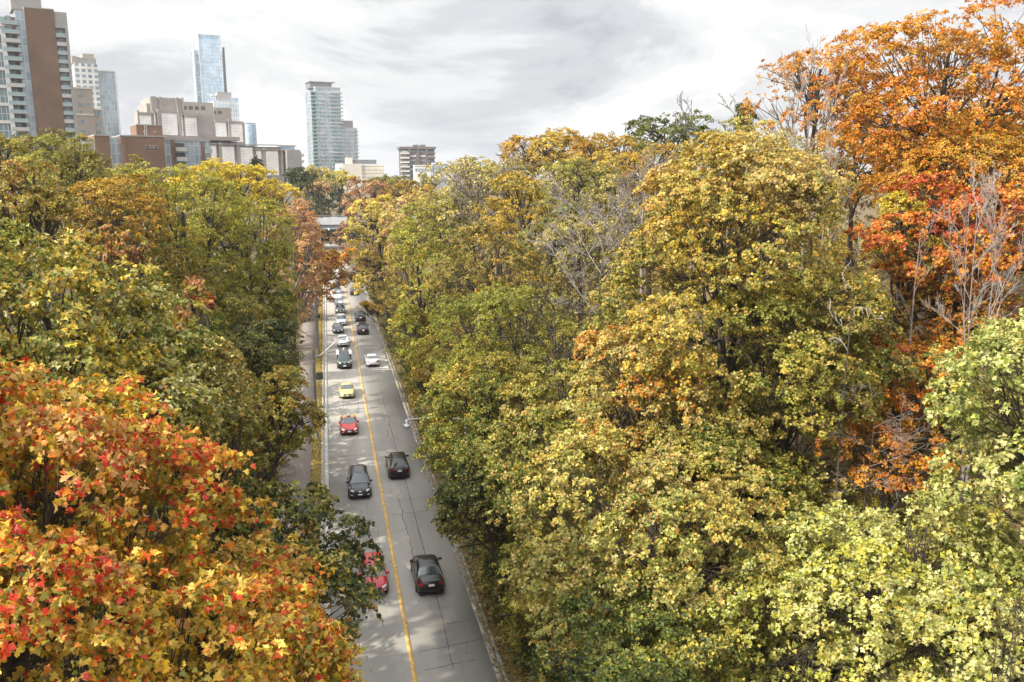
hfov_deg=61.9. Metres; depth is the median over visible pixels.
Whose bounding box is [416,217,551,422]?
broadleaf tree
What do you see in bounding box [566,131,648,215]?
broadleaf tree
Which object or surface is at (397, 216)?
broadleaf tree
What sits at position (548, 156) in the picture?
broadleaf tree
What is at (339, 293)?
parked car
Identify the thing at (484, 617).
kerb
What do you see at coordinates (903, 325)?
maple tree
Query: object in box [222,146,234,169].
window
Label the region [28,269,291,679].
undergrowth
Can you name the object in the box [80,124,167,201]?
brick apartments
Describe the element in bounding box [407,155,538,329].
broadleaf tree
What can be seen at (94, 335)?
maple tree
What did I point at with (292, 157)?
balcony apartment block
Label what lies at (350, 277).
tree
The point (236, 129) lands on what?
window
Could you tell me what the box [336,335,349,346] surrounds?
parked car
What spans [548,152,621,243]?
broadleaf tree
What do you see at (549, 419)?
maple tree
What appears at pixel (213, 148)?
window
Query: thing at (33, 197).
broadleaf tree
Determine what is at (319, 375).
road sign
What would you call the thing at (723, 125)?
bare tree
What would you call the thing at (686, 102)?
bare tree
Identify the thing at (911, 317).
bare tree
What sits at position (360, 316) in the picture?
moving car
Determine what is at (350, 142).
condominium annex
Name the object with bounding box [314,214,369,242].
broadleaf tree
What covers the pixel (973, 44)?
oak tree
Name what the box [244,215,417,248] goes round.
road bridge
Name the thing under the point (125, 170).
broadleaf tree
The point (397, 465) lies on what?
moving car
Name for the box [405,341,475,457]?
broadleaf tree
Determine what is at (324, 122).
glass condominium tower
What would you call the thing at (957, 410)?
maple tree
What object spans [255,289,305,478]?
tree
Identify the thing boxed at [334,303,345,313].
parked car
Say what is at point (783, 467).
maple tree
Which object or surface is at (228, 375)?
maple tree
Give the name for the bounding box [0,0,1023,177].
sky
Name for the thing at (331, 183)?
broadleaf tree
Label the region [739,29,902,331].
oak tree
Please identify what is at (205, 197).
broadleaf tree
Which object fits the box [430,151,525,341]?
bare tree
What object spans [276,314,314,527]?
fallen leaves
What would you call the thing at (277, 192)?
broadleaf tree
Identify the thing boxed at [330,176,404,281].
broadleaf tree
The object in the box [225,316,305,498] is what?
tree
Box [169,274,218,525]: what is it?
maple tree
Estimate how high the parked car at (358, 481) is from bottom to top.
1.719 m
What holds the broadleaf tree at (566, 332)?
on the ground
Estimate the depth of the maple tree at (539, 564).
33.63 m
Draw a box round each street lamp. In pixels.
[312,337,351,438]
[401,416,466,477]
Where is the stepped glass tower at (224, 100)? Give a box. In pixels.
[210,92,239,120]
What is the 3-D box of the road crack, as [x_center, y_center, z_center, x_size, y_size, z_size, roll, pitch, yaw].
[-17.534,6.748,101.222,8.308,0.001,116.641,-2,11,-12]
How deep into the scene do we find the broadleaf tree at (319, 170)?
322.78 m
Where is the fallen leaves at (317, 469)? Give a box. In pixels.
[302,296,323,675]
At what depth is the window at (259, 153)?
396.09 m
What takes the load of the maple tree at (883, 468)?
on the ground
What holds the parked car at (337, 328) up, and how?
on the road
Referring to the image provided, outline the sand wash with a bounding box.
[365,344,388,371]
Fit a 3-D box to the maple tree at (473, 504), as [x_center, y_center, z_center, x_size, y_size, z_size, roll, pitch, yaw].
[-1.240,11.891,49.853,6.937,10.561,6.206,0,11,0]
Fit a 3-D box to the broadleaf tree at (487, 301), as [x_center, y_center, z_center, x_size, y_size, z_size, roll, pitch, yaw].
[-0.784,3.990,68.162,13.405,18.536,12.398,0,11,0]
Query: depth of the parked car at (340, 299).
172.83 m
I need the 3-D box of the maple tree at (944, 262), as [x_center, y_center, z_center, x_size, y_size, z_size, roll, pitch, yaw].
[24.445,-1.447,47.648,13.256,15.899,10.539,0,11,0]
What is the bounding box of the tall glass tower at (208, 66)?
[191,34,226,102]
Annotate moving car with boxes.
[350,287,358,294]
[354,311,365,320]
[356,322,368,333]
[364,353,379,365]
[385,452,409,478]
[410,554,444,594]
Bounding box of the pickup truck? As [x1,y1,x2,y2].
[336,347,351,368]
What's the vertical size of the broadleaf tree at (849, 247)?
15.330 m
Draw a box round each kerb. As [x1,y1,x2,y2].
[319,285,323,612]
[349,243,509,681]
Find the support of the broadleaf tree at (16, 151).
on the ground
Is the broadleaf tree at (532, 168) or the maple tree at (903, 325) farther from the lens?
the broadleaf tree at (532, 168)
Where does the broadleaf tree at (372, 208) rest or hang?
on the ground
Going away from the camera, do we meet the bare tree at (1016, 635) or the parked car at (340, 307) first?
the bare tree at (1016, 635)
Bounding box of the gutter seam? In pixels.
[324,288,497,680]
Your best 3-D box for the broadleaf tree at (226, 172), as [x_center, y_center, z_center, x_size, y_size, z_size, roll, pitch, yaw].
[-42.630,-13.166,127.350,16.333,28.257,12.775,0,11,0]
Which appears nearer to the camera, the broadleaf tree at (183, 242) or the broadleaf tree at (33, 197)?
the broadleaf tree at (33, 197)
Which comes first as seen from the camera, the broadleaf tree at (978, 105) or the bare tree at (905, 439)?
the bare tree at (905, 439)
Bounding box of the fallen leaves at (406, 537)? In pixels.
[330,332,477,669]
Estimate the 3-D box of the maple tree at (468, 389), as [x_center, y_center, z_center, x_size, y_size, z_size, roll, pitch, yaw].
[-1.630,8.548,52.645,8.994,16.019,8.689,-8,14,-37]
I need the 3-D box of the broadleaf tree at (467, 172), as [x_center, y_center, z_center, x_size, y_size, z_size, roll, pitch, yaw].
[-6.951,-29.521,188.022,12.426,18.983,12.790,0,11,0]
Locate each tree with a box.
[0,126,113,313]
[0,133,30,334]
[0,155,76,507]
[0,217,226,681]
[0,349,368,681]
[3,308,191,681]
[21,131,129,308]
[52,272,238,608]
[56,172,184,288]
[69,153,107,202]
[76,214,156,527]
[83,334,285,617]
[92,264,265,511]
[93,154,187,286]
[98,163,269,446]
[129,478,384,675]
[164,156,280,263]
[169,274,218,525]
[177,192,260,274]
[182,196,308,480]
[208,284,294,487]
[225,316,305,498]
[225,363,328,537]
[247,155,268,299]
[250,182,306,291]
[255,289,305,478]
[257,198,327,358]
[266,243,337,348]
[282,166,317,232]
[289,210,325,320]
[290,248,349,314]
[292,178,342,245]
[299,164,332,230]
[301,178,355,243]
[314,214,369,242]
[320,169,354,245]
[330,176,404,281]
[332,247,367,282]
[335,248,389,304]
[342,194,406,321]
[356,300,396,345]
[366,173,411,211]
[376,190,446,306]
[381,215,484,395]
[384,179,440,272]
[388,307,439,402]
[390,188,490,345]
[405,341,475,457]
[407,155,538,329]
[411,350,559,574]
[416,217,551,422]
[418,174,441,209]
[419,279,577,493]
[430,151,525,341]
[430,461,542,623]
[455,166,495,200]
[470,170,575,358]
[473,358,631,653]
[477,157,542,274]
[482,423,826,681]
[495,138,537,229]
[498,126,602,248]
[506,196,588,363]
[511,212,634,386]
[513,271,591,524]
[517,139,683,476]
[521,317,634,499]
[526,569,759,681]
[527,156,620,284]
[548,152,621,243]
[557,319,752,676]
[563,129,926,678]
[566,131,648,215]
[576,173,654,282]
[609,159,666,339]
[611,139,689,296]
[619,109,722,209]
[640,414,822,670]
[665,91,707,277]
[675,114,844,443]
[691,487,1023,681]
[692,275,885,613]
[713,93,737,268]
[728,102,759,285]
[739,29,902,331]
[761,28,868,467]
[775,114,901,291]
[799,299,932,463]
[803,0,1023,336]
[814,417,969,629]
[817,381,960,629]
[822,231,883,665]
[824,331,986,520]
[844,170,1023,447]
[849,120,1023,369]
[849,190,949,451]
[866,307,1023,681]
[881,200,949,522]
[883,81,1023,248]
[889,278,1023,451]
[921,155,1023,502]
[961,584,1023,681]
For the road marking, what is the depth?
61.77 m
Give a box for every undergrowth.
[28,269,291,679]
[366,274,662,681]
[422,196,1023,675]
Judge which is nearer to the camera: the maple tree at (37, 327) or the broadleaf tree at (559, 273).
the maple tree at (37, 327)
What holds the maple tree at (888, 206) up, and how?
on the ground
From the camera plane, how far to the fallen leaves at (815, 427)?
60.97 m
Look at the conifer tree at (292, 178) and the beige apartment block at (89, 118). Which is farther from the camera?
the beige apartment block at (89, 118)
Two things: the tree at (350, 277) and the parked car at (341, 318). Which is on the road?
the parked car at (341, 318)
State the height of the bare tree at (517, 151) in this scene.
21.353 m
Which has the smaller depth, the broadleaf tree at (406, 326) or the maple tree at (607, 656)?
the maple tree at (607, 656)
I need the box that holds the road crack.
[330,335,479,669]
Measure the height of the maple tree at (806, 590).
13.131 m
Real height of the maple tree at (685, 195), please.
26.510 m
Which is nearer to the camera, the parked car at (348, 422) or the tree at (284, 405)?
the tree at (284, 405)
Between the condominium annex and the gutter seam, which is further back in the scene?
the condominium annex
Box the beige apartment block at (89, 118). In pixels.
[74,87,103,143]
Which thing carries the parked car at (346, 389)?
on the road
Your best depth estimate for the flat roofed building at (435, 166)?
510.69 m
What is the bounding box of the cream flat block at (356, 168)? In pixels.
[335,158,383,190]
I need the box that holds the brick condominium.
[0,0,78,194]
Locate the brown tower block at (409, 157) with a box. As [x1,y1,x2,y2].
[397,145,435,182]
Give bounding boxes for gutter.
[323,244,330,619]
[348,244,504,681]
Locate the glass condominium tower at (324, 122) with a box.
[304,81,344,183]
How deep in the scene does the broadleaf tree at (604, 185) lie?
105.22 m
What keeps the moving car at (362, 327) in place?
on the road
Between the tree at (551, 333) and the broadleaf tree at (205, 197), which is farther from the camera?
the broadleaf tree at (205, 197)
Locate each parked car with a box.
[331,323,343,332]
[333,291,342,298]
[334,297,342,302]
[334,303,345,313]
[335,313,347,324]
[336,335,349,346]
[338,382,354,397]
[338,405,358,434]
[346,464,371,498]
[358,552,388,593]
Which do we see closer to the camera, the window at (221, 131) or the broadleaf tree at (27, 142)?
the broadleaf tree at (27, 142)
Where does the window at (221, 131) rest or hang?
in the granite office building at (180, 118)
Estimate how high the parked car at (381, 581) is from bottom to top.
1.499 m
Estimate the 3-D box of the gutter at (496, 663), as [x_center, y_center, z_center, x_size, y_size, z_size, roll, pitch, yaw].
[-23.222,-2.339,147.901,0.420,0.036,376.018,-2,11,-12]
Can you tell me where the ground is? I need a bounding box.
[0,176,1023,681]
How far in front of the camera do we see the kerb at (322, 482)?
86.21 m
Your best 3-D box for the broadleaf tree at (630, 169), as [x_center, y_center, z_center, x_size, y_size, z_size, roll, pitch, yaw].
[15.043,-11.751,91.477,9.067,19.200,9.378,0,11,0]
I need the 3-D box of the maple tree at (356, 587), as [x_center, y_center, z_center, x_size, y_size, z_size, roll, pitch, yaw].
[-7.739,12.863,27.553,7.591,17.260,10.145,0,11,0]
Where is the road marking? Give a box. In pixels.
[337,245,417,681]
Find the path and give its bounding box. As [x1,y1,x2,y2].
[274,278,318,676]
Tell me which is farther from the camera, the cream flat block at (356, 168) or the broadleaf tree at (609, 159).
the cream flat block at (356, 168)
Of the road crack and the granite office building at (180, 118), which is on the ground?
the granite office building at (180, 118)
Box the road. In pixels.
[326,243,497,681]
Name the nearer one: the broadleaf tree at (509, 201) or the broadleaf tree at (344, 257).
the broadleaf tree at (509, 201)
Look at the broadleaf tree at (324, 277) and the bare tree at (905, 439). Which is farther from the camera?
the broadleaf tree at (324, 277)
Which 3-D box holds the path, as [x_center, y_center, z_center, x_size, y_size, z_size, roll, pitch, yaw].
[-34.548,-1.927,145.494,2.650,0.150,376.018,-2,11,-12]
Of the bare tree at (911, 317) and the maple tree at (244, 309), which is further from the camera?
the maple tree at (244, 309)
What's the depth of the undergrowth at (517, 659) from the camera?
63.09 m
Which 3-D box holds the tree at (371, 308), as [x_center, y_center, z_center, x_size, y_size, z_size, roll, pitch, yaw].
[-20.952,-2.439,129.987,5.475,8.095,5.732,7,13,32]
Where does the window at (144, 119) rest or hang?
in the granite office building at (180, 118)
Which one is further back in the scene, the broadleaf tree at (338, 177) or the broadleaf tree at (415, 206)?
the broadleaf tree at (338, 177)
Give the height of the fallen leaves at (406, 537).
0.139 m
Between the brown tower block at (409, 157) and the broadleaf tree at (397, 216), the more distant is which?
the brown tower block at (409, 157)
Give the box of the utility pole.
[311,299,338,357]
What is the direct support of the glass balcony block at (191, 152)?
on the ground
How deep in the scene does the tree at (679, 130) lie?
99.47 m
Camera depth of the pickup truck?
117.13 m
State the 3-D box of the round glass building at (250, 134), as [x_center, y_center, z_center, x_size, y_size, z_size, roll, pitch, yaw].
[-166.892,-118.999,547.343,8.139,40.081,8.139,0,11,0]
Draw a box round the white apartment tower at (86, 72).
[71,54,120,137]
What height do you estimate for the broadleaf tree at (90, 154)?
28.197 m
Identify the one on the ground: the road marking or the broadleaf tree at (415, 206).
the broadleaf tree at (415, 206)
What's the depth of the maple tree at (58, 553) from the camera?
14.27 m
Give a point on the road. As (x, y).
(386, 660)
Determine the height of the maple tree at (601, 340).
19.524 m
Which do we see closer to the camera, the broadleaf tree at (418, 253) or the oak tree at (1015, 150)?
the oak tree at (1015, 150)
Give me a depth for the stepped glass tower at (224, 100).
585.65 m
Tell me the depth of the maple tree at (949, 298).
45.87 m
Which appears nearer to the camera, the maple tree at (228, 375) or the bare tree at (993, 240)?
the maple tree at (228, 375)
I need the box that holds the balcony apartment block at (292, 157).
[276,145,303,191]
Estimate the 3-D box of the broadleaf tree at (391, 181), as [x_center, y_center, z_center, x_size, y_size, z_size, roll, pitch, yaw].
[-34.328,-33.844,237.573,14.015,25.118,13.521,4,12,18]
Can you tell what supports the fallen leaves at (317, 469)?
on the verge
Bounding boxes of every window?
[139,115,151,123]
[161,113,177,134]
[184,117,197,135]
[210,146,216,169]
[215,123,226,136]
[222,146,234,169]
[231,124,242,141]
[240,147,252,174]
[256,151,262,162]
[266,151,278,174]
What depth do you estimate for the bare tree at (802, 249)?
48.07 m
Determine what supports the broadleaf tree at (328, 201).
on the ground
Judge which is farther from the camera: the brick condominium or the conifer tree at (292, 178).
the brick condominium
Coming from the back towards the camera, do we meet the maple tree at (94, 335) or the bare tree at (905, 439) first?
the bare tree at (905, 439)
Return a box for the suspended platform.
[143,131,157,149]
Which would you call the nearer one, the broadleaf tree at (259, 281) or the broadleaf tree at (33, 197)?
the broadleaf tree at (33, 197)
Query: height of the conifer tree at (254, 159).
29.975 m
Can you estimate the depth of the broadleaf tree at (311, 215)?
148.63 m
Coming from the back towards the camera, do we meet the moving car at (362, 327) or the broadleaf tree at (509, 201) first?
the moving car at (362, 327)
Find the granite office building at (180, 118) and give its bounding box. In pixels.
[134,96,301,191]
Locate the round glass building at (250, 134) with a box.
[245,123,256,146]
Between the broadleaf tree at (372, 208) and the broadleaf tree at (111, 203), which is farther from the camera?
the broadleaf tree at (372, 208)
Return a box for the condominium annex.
[341,120,358,162]
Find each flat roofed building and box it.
[413,165,432,185]
[431,163,447,186]
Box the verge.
[302,285,322,675]
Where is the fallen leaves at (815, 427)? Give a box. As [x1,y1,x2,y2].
[391,215,1023,677]
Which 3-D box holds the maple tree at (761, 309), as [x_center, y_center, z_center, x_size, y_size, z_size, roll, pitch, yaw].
[13.548,6.245,41.800,8.933,18.678,11.605,0,11,0]
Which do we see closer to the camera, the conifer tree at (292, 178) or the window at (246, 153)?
the conifer tree at (292, 178)
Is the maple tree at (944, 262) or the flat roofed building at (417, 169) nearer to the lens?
the maple tree at (944, 262)
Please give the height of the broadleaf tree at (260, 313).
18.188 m
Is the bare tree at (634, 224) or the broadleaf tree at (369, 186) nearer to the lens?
the bare tree at (634, 224)
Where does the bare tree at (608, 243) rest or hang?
on the ground
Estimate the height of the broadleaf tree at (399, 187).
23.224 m
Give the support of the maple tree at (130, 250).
on the ground
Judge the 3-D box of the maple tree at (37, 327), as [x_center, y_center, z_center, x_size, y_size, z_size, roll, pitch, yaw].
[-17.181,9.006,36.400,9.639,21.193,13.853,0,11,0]
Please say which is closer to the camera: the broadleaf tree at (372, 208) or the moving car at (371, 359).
the moving car at (371, 359)
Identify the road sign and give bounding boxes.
[316,372,322,383]
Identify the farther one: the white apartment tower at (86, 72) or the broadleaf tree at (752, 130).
the white apartment tower at (86, 72)
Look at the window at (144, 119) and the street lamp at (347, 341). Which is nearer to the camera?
the street lamp at (347, 341)
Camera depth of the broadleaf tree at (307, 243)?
117.36 m
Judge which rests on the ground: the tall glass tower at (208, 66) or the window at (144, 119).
the tall glass tower at (208, 66)
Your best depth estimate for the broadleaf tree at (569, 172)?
115.89 m
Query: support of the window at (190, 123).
in the granite office building at (180, 118)
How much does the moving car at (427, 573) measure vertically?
1.448 m
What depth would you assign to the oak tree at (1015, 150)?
50.20 m
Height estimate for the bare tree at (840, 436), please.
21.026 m
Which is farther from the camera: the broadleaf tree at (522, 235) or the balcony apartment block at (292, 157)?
the balcony apartment block at (292, 157)
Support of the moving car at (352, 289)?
on the road
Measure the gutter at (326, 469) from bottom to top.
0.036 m
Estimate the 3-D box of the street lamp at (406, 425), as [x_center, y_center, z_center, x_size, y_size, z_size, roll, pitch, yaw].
[-5.856,9.693,65.647,5.151,8.043,0.794,-3,11,-15]
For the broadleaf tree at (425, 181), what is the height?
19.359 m
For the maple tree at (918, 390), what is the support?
on the ground
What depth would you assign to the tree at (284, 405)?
47.14 m
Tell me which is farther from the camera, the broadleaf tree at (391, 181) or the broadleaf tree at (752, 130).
the broadleaf tree at (391, 181)
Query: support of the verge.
on the ground
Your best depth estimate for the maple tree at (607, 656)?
29.62 m
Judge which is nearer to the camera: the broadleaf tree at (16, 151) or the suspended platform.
the broadleaf tree at (16, 151)
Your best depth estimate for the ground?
68.06 m
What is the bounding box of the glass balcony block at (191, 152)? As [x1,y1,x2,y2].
[164,138,213,200]

